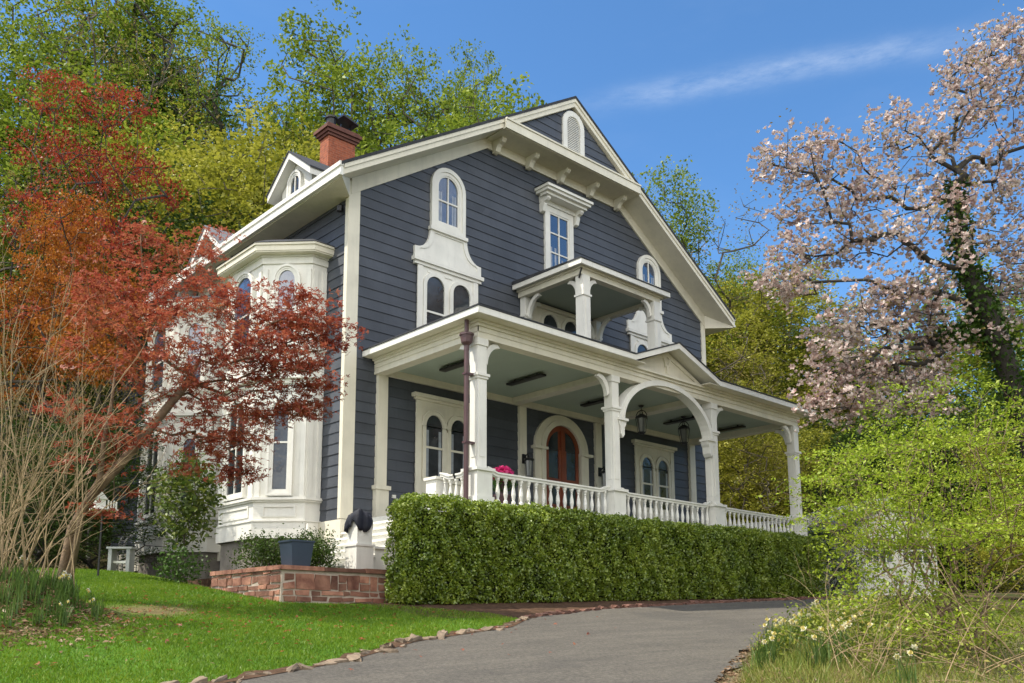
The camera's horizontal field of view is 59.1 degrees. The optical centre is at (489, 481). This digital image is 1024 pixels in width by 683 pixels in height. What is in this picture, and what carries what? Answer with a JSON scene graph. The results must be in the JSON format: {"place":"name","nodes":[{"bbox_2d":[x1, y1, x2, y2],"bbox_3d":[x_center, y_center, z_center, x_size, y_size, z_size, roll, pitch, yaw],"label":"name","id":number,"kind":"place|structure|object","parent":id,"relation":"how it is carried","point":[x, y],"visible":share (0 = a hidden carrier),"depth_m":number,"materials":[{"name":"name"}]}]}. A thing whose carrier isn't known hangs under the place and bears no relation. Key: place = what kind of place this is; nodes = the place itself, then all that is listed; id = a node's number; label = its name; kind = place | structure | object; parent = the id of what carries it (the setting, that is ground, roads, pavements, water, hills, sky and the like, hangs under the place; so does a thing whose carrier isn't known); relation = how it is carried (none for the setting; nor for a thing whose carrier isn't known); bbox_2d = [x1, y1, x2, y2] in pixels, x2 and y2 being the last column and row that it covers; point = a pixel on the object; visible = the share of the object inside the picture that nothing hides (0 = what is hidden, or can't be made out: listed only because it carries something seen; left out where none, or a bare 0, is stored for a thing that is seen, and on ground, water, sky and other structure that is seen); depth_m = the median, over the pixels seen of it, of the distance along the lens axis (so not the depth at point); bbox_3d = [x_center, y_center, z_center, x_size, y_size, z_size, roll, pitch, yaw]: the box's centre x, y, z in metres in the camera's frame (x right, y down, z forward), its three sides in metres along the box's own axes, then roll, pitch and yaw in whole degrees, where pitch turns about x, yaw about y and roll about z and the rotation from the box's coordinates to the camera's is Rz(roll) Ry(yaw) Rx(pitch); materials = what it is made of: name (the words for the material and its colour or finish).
{"place":"outdoors","nodes":[
{"label":"outdoors","id":0,"kind":"place"},
{"bbox_2d":[187,578,211,586],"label":"soil","id":1,"kind":"structure","parent":0,"point":[205,582],"depth_m":17.48,"materials":[{"name":"brown soil"}]},
{"bbox_2d":[221,523,334,569],"bbox_3d":[-3.881,1.349,16.955,2.239,1.174,1.508,8,-12,-41],"label":"ivy bush","id":2,"kind":"object","parent":1,"relation":"on","point":[263,551],"visible":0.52,"depth_m":16.50,"materials":[{"name":"green plant"}]},
{"bbox_2d":[284,524,346,567],"bbox_3d":[-3.309,1.347,16.834,1.249,1.155,1.448,8,-12,-41],"label":"box bush","id":3,"kind":"object","parent":1,"relation":"on","point":[320,561],"visible":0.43,"depth_m":16.69,"materials":[{"name":"green plant"}]},
{"bbox_2d":[0,567,518,682],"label":"lawn","id":4,"kind":"structure","parent":0,"point":[146,607],"depth_m":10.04,"materials":[{"name":"green plant"}]},
{"bbox_2d":[0,210,198,594],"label":"bare shrub","id":5,"kind":"object","parent":4,"relation":"on","point":[11,516],"visible":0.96,"depth_m":11.55,"materials":[{"name":"brown plant"}]},
{"bbox_2d":[89,492,117,575],"bbox_3d":[-7.355,1.052,17.052,0.480,1.703,0.320,8,-12,-41],"label":"bird feeder","id":6,"kind":"object","parent":4,"relation":"on","point":[102,504],"visible":0.45,"depth_m":17.04,"materials":[{"name":"white wood"}]},
{"bbox_2d":[147,538,215,584],"bbox_3d":[-5.803,1.573,16.832,1.023,1.086,1.277,8,-12,-41],"label":"ivy mound","id":7,"kind":"object","parent":4,"relation":"on","point":[177,570],"visible":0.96,"depth_m":16.77,"materials":[{"name":"green plant"}]},
{"bbox_2d":[1,587,616,675],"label":"fallen leaves","id":8,"kind":"object","parent":4,"relation":"on","point":[117,618],"visible":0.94,"depth_m":11.77,"materials":[{"name":"brown plant"}]},
{"bbox_2d":[208,617,535,682],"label":"soil edge","id":9,"kind":"object","parent":4,"relation":"on","point":[343,656],"visible":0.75,"depth_m":9.08,"materials":[{"name":"brown soil"}]},
{"bbox_2d":[0,200,1023,682],"bbox_3d":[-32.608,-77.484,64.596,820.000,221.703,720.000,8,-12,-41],"label":"ground","id":10,"kind":"structure","parent":0,"point":[1010,596],"depth_m":31.31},
{"bbox_2d":[0,57,120,493],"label":"red maple","id":11,"kind":"object","parent":10,"relation":"on","point":[60,156],"visible":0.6,"depth_m":28.89,"materials":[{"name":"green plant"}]},
{"bbox_2d":[0,135,151,492],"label":"tree","id":12,"kind":"object","parent":10,"relation":"on","point":[10,244],"visible":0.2,"depth_m":30.61,"materials":[{"name":"green plant"}]},
{"bbox_2d":[0,177,155,567],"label":"tree","id":13,"kind":"object","parent":10,"relation":"on","point":[48,277],"visible":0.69,"depth_m":22.72,"materials":[{"name":"orange plant"}]},
{"bbox_2d":[0,298,157,551],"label":"bare tree","id":14,"kind":"object","parent":10,"relation":"on","point":[98,400],"visible":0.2,"depth_m":26.62,"materials":[{"name":"plant"}]},
{"bbox_2d":[0,109,157,385],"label":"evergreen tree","id":15,"kind":"object","parent":10,"relation":"on","point":[55,166],"visible":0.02,"depth_m":46.59,"materials":[{"name":"green plant"}]},
{"bbox_2d":[0,234,158,567],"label":"bare tree","id":16,"kind":"object","parent":10,"relation":"on","point":[36,381],"visible":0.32,"depth_m":23.19,"materials":[{"name":"plant"}]},
{"bbox_2d":[0,410,161,567],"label":"evergreen tree","id":17,"kind":"object","parent":10,"relation":"on","point":[40,542],"visible":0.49,"depth_m":20.99,"materials":[{"name":"green plant"}]},
{"bbox_2d":[0,0,172,390],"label":"spring tree","id":18,"kind":"object","parent":10,"relation":"on","point":[51,49],"visible":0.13,"depth_m":47.94,"materials":[{"name":"green plant"}]},
{"bbox_2d":[0,394,215,570],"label":"evergreen tree","id":19,"kind":"object","parent":10,"relation":"on","point":[90,565],"visible":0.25,"depth_m":22.77,"materials":[{"name":"green plant"}]},
{"bbox_2d":[0,38,227,418],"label":"green tree","id":20,"kind":"object","parent":10,"relation":"on","point":[5,122],"visible":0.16,"depth_m":42.18,"materials":[{"name":"green plant"}]},
{"bbox_2d":[36,70,191,568],"bbox_3d":[-12.404,-4.668,28.905,5.055,18.029,7.419,4,-10,-23],"label":"red maple","id":21,"kind":"object","parent":10,"relation":"on","point":[136,176],"visible":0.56,"depth_m":29.59,"materials":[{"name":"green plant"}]},
{"bbox_2d":[0,0,239,170],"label":"spring tree","id":22,"kind":"object","parent":10,"relation":"on","point":[106,34],"visible":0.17,"depth_m":51.74,"materials":[{"name":"green plant"}]},
{"bbox_2d":[0,0,239,218],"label":"tree","id":23,"kind":"object","parent":10,"relation":"on","point":[138,80],"visible":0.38,"depth_m":45.49,"materials":[{"name":"green plant"}]},
{"bbox_2d":[106,547,137,572],"bbox_3d":[-7.589,1.629,18.579,0.520,0.550,0.320,0,-9,0],"label":"garden bench","id":24,"kind":"object","parent":10,"relation":"on","point":[113,561],"visible":0.82,"depth_m":18.50,"materials":[{"name":"white stone"}]},
{"bbox_2d":[0,161,244,529],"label":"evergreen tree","id":25,"kind":"object","parent":10,"relation":"on","point":[166,230],"visible":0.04,"depth_m":30.79,"materials":[{"name":"green plant"}]},
{"bbox_2d":[0,153,266,507],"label":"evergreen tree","id":26,"kind":"object","parent":10,"relation":"on","point":[126,206],"visible":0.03,"depth_m":33.66,"materials":[{"name":"green plant"}]},
{"bbox_2d":[0,91,278,413],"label":"leafy tree","id":27,"kind":"object","parent":10,"relation":"on","point":[193,145],"visible":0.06,"depth_m":44.00,"materials":[{"name":"green plant"}]},
{"bbox_2d":[18,0,265,271],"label":"ivy tree","id":28,"kind":"object","parent":10,"relation":"on","point":[136,10],"visible":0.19,"depth_m":50.76,"materials":[{"name":"green plant"}]},
{"bbox_2d":[22,101,277,429],"bbox_3d":[-13.445,-7.513,41.925,14.115,18.376,16.003,4,-10,-23],"label":"leafy tree","id":29,"kind":"object","parent":10,"relation":"on","point":[119,160],"visible":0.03,"depth_m":39.75,"materials":[{"name":"green plant"}]},
{"bbox_2d":[102,0,258,202],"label":"spring tree","id":30,"kind":"object","parent":10,"relation":"on","point":[198,29],"visible":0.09,"depth_m":54.64,"materials":[{"name":"green plant"}]},
{"bbox_2d":[84,140,277,440],"bbox_3d":[-10.998,-4.975,37.330,13.858,16.637,12.224,-4,-10,23],"label":"leafy tree","id":31,"kind":"object","parent":10,"relation":"on","point":[208,171],"visible":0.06,"depth_m":34.73,"materials":[{"name":"green plant"}]},
{"bbox_2d":[137,448,229,581],"bbox_3d":[-5.997,0.682,17.684,1.631,2.765,1.603,8,-12,-41],"label":"rhododendron","id":32,"kind":"object","parent":10,"relation":"on","point":[188,511],"visible":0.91,"depth_m":17.59,"materials":[{"name":"green plant"}]},
{"bbox_2d":[4,216,368,585],"bbox_3d":[-4.787,-1.377,14.526,5.140,6.965,3.990,8,-12,-41],"label":"japanese maple","id":33,"kind":"object","parent":10,"relation":"on","point":[299,406],"visible":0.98,"depth_m":13.95,"materials":[{"name":"red plant"}]},
{"bbox_2d":[62,99,319,474],"bbox_3d":[-10.367,-6.083,39.387,16.096,18.484,14.198,3,-10,-20],"label":"leafy tree","id":34,"kind":"object","parent":10,"relation":"on","point":[235,159],"visible":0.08,"depth_m":36.35,"materials":[{"name":"green plant"}]},
{"bbox_2d":[150,10,309,180],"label":"ivy tree","id":35,"kind":"object","parent":10,"relation":"on","point":[221,85],"visible":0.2,"depth_m":48.02,"materials":[{"name":"green plant"}]},
{"bbox_2d":[202,103,319,207],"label":"leafy tree","id":36,"kind":"object","parent":10,"relation":"on","point":[283,134],"visible":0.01,"depth_m":40.85,"materials":[{"name":"green plant"}]},
{"bbox_2d":[210,565,394,603],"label":"stone wall","id":37,"kind":"structure","parent":10,"relation":"on","point":[294,583],"depth_m":15.24,"materials":[{"name":"red stone"}]},
{"bbox_2d":[278,539,314,565],"bbox_3d":[-3.264,1.220,15.206,0.450,0.444,0.450,8,-12,-41],"label":"planter box","id":38,"kind":"object","parent":37,"relation":"on","point":[295,552],"visible":0.88,"depth_m":15.07,"materials":[{"name":"blue plastic"}]},
{"bbox_2d":[234,0,440,199],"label":"spring tree","id":39,"kind":"object","parent":10,"relation":"on","point":[337,79],"visible":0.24,"depth_m":47.18,"materials":[{"name":"green plant"}]},
{"bbox_2d":[309,24,498,151],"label":"spring tree","id":40,"kind":"object","parent":10,"relation":"on","point":[412,87],"visible":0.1,"depth_m":50.63,"materials":[{"name":"green plant"}]},
{"bbox_2d":[339,72,546,156],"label":"green tree","id":41,"kind":"object","parent":10,"relation":"on","point":[463,122],"visible":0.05,"depth_m":41.83,"materials":[{"name":"green plant"}]},
{"bbox_2d":[107,96,816,581],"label":"house","id":42,"kind":"structure","parent":10,"relation":"on","point":[531,298],"depth_m":22.76,"materials":[{"name":"blue wood"}]},
{"bbox_2d":[140,432,162,520],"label":"bay window","id":43,"kind":"structure","parent":42,"relation":"in","point":[158,455],"depth_m":24.90,"materials":[{"name":"white paint"}]},
{"bbox_2d":[147,324,169,397],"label":"bay window","id":44,"kind":"structure","parent":42,"relation":"in","point":[155,339],"depth_m":25.40,"materials":[{"name":"white paint"}]},
{"bbox_2d":[175,433,200,515],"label":"bay window","id":45,"kind":"structure","parent":42,"relation":"in","point":[183,439],"depth_m":24.22,"materials":[{"name":"white paint"}]},
{"bbox_2d":[181,318,207,387],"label":"bay window","id":46,"kind":"structure","parent":42,"relation":"in","point":[189,328],"depth_m":24.68,"materials":[{"name":"white paint"}]},
{"bbox_2d":[222,399,249,502],"bbox_3d":[-5.953,-0.760,21.161,0.100,2.420,1.040,8,-12,-41],"label":"bay window","id":47,"kind":"structure","parent":42,"relation":"in","point":[231,493],"depth_m":21.12,"materials":[{"name":"white paint"}]},
{"bbox_2d":[228,272,255,356],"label":"bay window","id":48,"kind":"structure","parent":42,"relation":"in","point":[245,278],"depth_m":21.68,"materials":[{"name":"white paint"}]},
{"bbox_2d":[265,399,294,495],"bbox_3d":[-4.748,-0.783,20.455,0.600,2.240,0.100,-1,-9,3],"label":"bay window","id":49,"kind":"structure","parent":42,"relation":"in","point":[281,464],"depth_m":20.41,"materials":[{"name":"white paint"}]},
{"bbox_2d":[271,264,300,344],"bbox_3d":[-4.748,-4.120,20.997,0.660,1.960,0.100,-1,-9,3],"label":"bay window","id":50,"kind":"structure","parent":42,"relation":"in","point":[288,272],"depth_m":21.08,"materials":[{"name":"white paint"}]},
{"bbox_2d":[344,508,372,532],"bbox_3d":[-2.435,0.761,16.968,0.476,0.489,0.520,-4,-10,25],"label":"cloth cover","id":51,"kind":"object","parent":42,"relation":"on","point":[361,519],"visible":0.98,"depth_m":16.82,"materials":[{"name":"black fabric"}]},
{"bbox_2d":[411,391,469,509],"bbox_3d":[-1.057,-0.477,21.934,2.070,3.130,0.159,8,-12,-41],"label":"window","id":52,"kind":"structure","parent":42,"relation":"in","point":[439,424],"depth_m":21.86,"materials":[{"name":"beige paint"}]},
{"bbox_2d":[416,264,477,327],"bbox_3d":[-1.055,-4.036,22.555,1.950,2.395,0.099,8,-12,-41],"label":"window","id":53,"kind":"structure","parent":42,"relation":"in","point":[439,294],"depth_m":22.46,"materials":[{"name":"white paint"}]},
{"bbox_2d":[428,168,467,241],"bbox_3d":[-1.057,-7.118,23.027,1.210,1.810,0.140,8,-12,-41],"label":"window","id":54,"kind":"structure","parent":42,"relation":"in","point":[447,190],"depth_m":23.04,"materials":[{"name":"white paint"}]},
{"bbox_2d":[492,465,517,502],"bbox_3d":[0.271,0.148,18.988,0.726,0.992,0.640,8,-12,-41],"label":"flower pot","id":55,"kind":"object","parent":42,"relation":"on","point":[504,469],"visible":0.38,"depth_m":18.91,"materials":[{"name":"pink plant"}]},
{"bbox_2d":[532,302,575,333],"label":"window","id":56,"kind":"structure","parent":42,"relation":"in","point":[545,314],"depth_m":25.20,"materials":[{"name":"beige paint"}]},
{"bbox_2d":[546,426,578,508],"bbox_3d":[1.989,0.003,24.613,1.360,3.080,0.124,8,-12,-41],"label":"door","id":57,"kind":"structure","parent":42,"relation":"in","point":[562,463],"depth_m":24.71,"materials":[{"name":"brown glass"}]},
{"bbox_2d":[534,180,593,268],"bbox_3d":[2.131,-6.606,25.540,1.900,3.225,0.580,8,-12,-41],"label":"window","id":58,"kind":"structure","parent":42,"relation":"in","point":[562,208],"depth_m":25.71,"materials":[{"name":"white paint"}]},
{"bbox_2d":[635,405,647,434],"bbox_3d":[4.096,-1.668,24.401,0.340,0.800,0.323,8,-12,-41],"label":"hanging lantern","id":59,"kind":"object","parent":42,"relation":"hanging from","point":[641,420],"visible":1,"depth_m":24.30,"materials":[{"name":"black metal"}]},
{"bbox_2d":[630,335,661,352],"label":"window","id":60,"kind":"structure","parent":42,"relation":"in","point":[637,344],"depth_m":27.62,"materials":[{"name":"white paint"}]},
{"bbox_2d":[636,255,663,314],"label":"window","id":61,"kind":"structure","parent":42,"relation":"in","point":[647,270],"depth_m":28.51,"materials":[{"name":"white paint"}]},
{"bbox_2d":[631,439,676,521],"bbox_3d":[5.026,0.396,27.318,2.070,3.130,0.159,8,-12,-41],"label":"window","id":62,"kind":"structure","parent":42,"relation":"in","point":[654,462],"depth_m":27.35,"materials":[{"name":"beige paint"}]},
{"bbox_2d":[678,416,689,444],"bbox_3d":[5.511,-1.455,25.651,0.340,0.820,0.323,8,-12,-41],"label":"hanging lantern","id":63,"kind":"object","parent":42,"relation":"hanging from","point":[683,430],"visible":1,"depth_m":25.55,"materials":[{"name":"black metal"}]},
{"bbox_2d":[408,38,530,141],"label":"spring tree","id":64,"kind":"object","parent":10,"relation":"on","point":[473,107],"visible":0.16,"depth_m":49.23,"materials":[{"name":"green plant"}]},
{"bbox_2d":[0,392,1023,592],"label":"ground cover","id":65,"kind":"object","parent":10,"relation":"on","point":[942,583],"visible":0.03,"depth_m":41.75,"materials":[{"name":"green plant"}]},
{"bbox_2d":[362,596,827,617],"bbox_3d":[4.355,2.666,19.762,15.900,0.762,2.730,8,-12,-41],"label":"mulch bed","id":66,"kind":"object","parent":10,"relation":"on","point":[517,610],"visible":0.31,"depth_m":16.25,"materials":[{"name":"brown soil"}]},
{"bbox_2d":[381,491,826,604],"bbox_3d":[3.696,1.767,20.169,14.394,2.240,1.026,8,-12,-41],"label":"box hedge","id":67,"kind":"object","parent":66,"relation":"on","point":[494,551],"visible":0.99,"depth_m":18.09,"materials":[{"name":"green plant"}]},
{"bbox_2d":[632,155,753,383],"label":"green tree","id":68,"kind":"object","parent":10,"relation":"on","point":[684,242],"visible":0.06,"depth_m":47.99,"materials":[{"name":"green plant"}]},
{"bbox_2d":[662,182,837,365],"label":"bare tree","id":69,"kind":"object","parent":10,"relation":"on","point":[719,287],"visible":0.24,"depth_m":50.18,"materials":[{"name":"green plant"}]},
{"bbox_2d":[707,313,803,515],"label":"leafy tree","id":70,"kind":"object","parent":10,"relation":"on","point":[735,362],"visible":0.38,"depth_m":40.35,"materials":[{"name":"green plant"}]},
{"bbox_2d":[703,235,810,481],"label":"green tree","id":71,"kind":"object","parent":10,"relation":"on","point":[742,267],"visible":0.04,"depth_m":54.74,"materials":[{"name":"green plant"}]},
{"bbox_2d":[705,294,832,507],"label":"leafy tree","id":72,"kind":"object","parent":10,"relation":"on","point":[736,329],"visible":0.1,"depth_m":45.22,"materials":[{"name":"green plant"}]},
{"bbox_2d":[720,433,828,522],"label":"leafy tree","id":73,"kind":"object","parent":10,"relation":"on","point":[759,498],"visible":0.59,"depth_m":34.16,"materials":[{"name":"green plant"}]},
{"bbox_2d":[718,380,840,530],"bbox_3d":[9.748,0.165,36.398,7.948,8.073,7.010,3,-10,-19],"label":"leafy tree","id":74,"kind":"object","parent":10,"relation":"on","point":[726,476],"visible":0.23,"depth_m":35.48,"materials":[{"name":"green plant"}]},
{"bbox_2d":[721,419,859,531],"bbox_3d":[12.663,0.987,38.504,6.321,7.063,6.256,7,-12,-38],"label":"leafy tree","id":75,"kind":"object","parent":10,"relation":"on","point":[824,437],"visible":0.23,"depth_m":37.74,"materials":[{"name":"green plant"}]},
{"bbox_2d":[706,265,881,512],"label":"leafy tree","id":76,"kind":"object","parent":10,"relation":"on","point":[823,306],"visible":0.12,"depth_m":49.91,"materials":[{"name":"green plant"}]},
{"bbox_2d":[717,245,902,443],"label":"leafy tree","id":77,"kind":"object","parent":10,"relation":"on","point":[802,297],"visible":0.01,"depth_m":57.29,"materials":[{"name":"green plant"}]},
{"bbox_2d":[731,297,928,509],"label":"green tree","id":78,"kind":"object","parent":10,"relation":"on","point":[828,361],"visible":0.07,"depth_m":51.02,"materials":[{"name":"green plant"}]},
{"bbox_2d":[788,482,882,595],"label":"evergreen tree","id":79,"kind":"object","parent":10,"relation":"on","point":[850,569],"visible":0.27,"depth_m":26.40,"materials":[{"name":"green plant"}]},
{"bbox_2d":[734,402,943,526],"bbox_3d":[15.168,0.522,40.384,8.965,8.838,8.446,6,-11,-33],"label":"evergreen tree","id":80,"kind":"object","parent":10,"relation":"on","point":[849,434],"visible":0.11,"depth_m":39.72,"materials":[{"name":"green plant"}]},
{"bbox_2d":[782,496,942,595],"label":"garage","id":81,"kind":"structure","parent":10,"relation":"on","point":[896,562],"depth_m":29.01,"materials":[{"name":"white paint"}]},
{"bbox_2d":[861,532,897,594],"bbox_3d":[12.412,2.613,28.765,1.240,2.000,0.049,2,-9,-14],"label":"door","id":82,"kind":"structure","parent":81,"relation":"in","point":[890,562],"depth_m":28.72,"materials":[{"name":"white paint"}]},
{"bbox_2d":[897,533,934,595],"bbox_3d":[13.732,2.665,29.087,1.240,2.000,0.049,2,-9,-14],"label":"door","id":83,"kind":"structure","parent":81,"relation":"in","point":[907,573],"depth_m":29.01,"materials":[{"name":"white paint"}]},
{"bbox_2d":[787,342,956,506],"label":"green tree","id":84,"kind":"object","parent":10,"relation":"on","point":[888,410],"visible":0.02,"depth_m":55.55,"materials":[{"name":"green plant"}]},
{"bbox_2d":[801,382,1003,576],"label":"evergreen tree","id":85,"kind":"object","parent":10,"relation":"on","point":[878,419],"visible":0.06,"depth_m":40.58,"materials":[{"name":"green plant"}]},
{"bbox_2d":[832,290,1023,533],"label":"leafy tree","id":86,"kind":"object","parent":10,"relation":"on","point":[963,377],"visible":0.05,"depth_m":55.66,"materials":[{"name":"green plant"}]},
{"bbox_2d":[844,358,1023,591],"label":"evergreen tree","id":87,"kind":"object","parent":10,"relation":"on","point":[964,416],"visible":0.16,"depth_m":39.42,"materials":[{"name":"green plant"}]},
{"bbox_2d":[851,250,1023,574],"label":"green tree","id":88,"kind":"object","parent":10,"relation":"on","point":[1019,335],"visible":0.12,"depth_m":50.20,"materials":[{"name":"green plant"}]},
{"bbox_2d":[956,435,1023,595],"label":"leafy tree","id":89,"kind":"object","parent":10,"relation":"on","point":[1001,567],"visible":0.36,"depth_m":30.22,"materials":[{"name":"green plant"}]},
{"bbox_2d":[0,0,1023,423],"label":"sky","id":90,"kind":"structure","parent":0,"point":[681,79],"materials":[{"name":"blue"}]},
{"bbox_2d":[227,597,941,682],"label":"driveway","id":91,"kind":"structure","parent":0,"point":[697,643],"depth_m":10.98,"materials":[{"name":"grey asphalt"}]},
{"bbox_2d":[725,597,1023,682],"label":"verge","id":92,"kind":"structure","parent":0,"point":[972,661],"depth_m":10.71,"materials":[{"name":"green plant"}]},
{"bbox_2d":[0,578,1023,682],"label":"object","id":93,"kind":"object","parent":92,"relation":"on","point":[731,674],"visible":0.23,"depth_m":10.17,"materials":[{"name":"green plant"}]},
{"bbox_2d":[774,618,807,656],"bbox_3d":[3.570,1.880,10.765,0.366,0.507,0.392,6,-11,-32],"label":"daffodil","id":94,"kind":"object","parent":92,"relation":"on","point":[791,621],"visible":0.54,"depth_m":10.72,"materials":[{"name":"green plant"}]},
{"bbox_2d":[800,626,838,667],"bbox_3d":[3.542,1.798,9.668,0.393,0.507,0.366,-5,-10,27],"label":"daffodil","id":95,"kind":"object","parent":92,"relation":"on","point":[820,629],"visible":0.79,"depth_m":9.59,"materials":[{"name":"green plant"}]},
{"bbox_2d":[737,0,1023,541],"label":"magnolia","id":96,"kind":"object","parent":92,"relation":"on","point":[981,323],"visible":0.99,"depth_m":20.93,"materials":[{"name":"pink plant"}]},
{"bbox_2d":[750,584,1023,682],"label":"bank weeds","id":97,"kind":"object","parent":92,"relation":"on","point":[864,627],"visible":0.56,"depth_m":11.23,"materials":[{"name":"green plant"}]},
{"bbox_2d":[754,369,1023,658],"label":"lime shrub","id":98,"kind":"object","parent":92,"relation":"on","point":[981,533],"visible":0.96,"depth_m":11.62,"materials":[{"name":"green plant"}]},
{"bbox_2d":[765,529,1023,682],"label":"dry stems","id":99,"kind":"object","parent":92,"relation":"on","point":[881,657],"visible":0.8,"depth_m":9.45,"materials":[{"name":"plant"}]},
{"bbox_2d":[778,464,1023,682],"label":"bramble","id":100,"kind":"object","parent":92,"relation":"on","point":[985,655],"visible":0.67,"depth_m":10.03,"materials":[{"name":"plant"}]},
{"bbox_2d":[893,644,917,682],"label":"daffodil","id":101,"kind":"object","parent":92,"relation":"on","point":[909,652],"visible":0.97,"depth_m":8.69,"materials":[{"name":"green plant"}]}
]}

